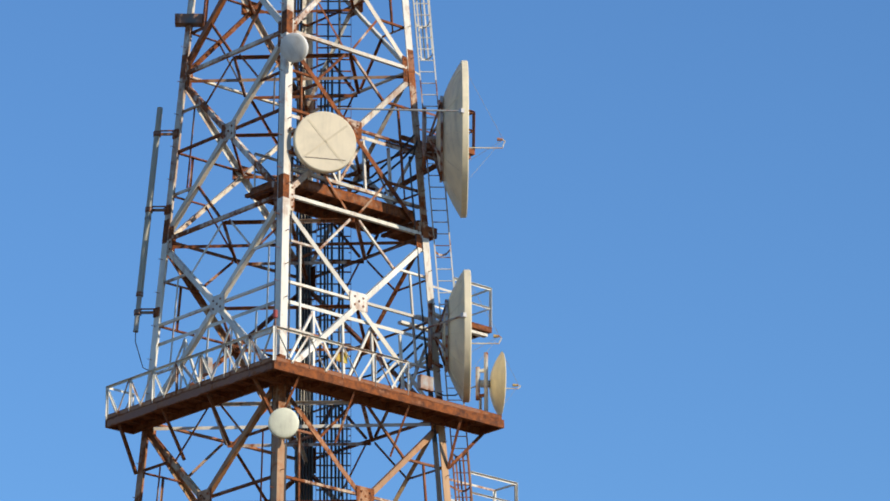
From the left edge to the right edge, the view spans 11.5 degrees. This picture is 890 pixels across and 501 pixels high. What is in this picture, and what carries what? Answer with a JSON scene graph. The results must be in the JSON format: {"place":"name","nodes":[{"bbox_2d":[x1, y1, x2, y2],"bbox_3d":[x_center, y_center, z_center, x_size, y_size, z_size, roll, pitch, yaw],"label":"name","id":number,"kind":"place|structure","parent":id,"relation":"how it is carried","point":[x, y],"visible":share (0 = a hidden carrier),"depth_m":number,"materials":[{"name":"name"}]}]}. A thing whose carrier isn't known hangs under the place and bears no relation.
{"place":"outdoors","nodes":[
{"label":"outdoors","id":0,"kind":"place"},
{"bbox_2d":[0,0,889,500],"label":"sky","id":1,"kind":"structure","parent":0,"point":[678,231],"materials":[{"name":"blue"}]},
{"label":"ground","id":2,"kind":"structure","parent":0,"visible":0},
{"bbox_2d":[105,0,520,500],"bbox_3d":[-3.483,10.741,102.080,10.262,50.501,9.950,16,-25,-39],"label":"tower","id":3,"kind":"structure","parent":2,"relation":"on","point":[324,145],"depth_m":104.53,"materials":[{"name":"metal"}]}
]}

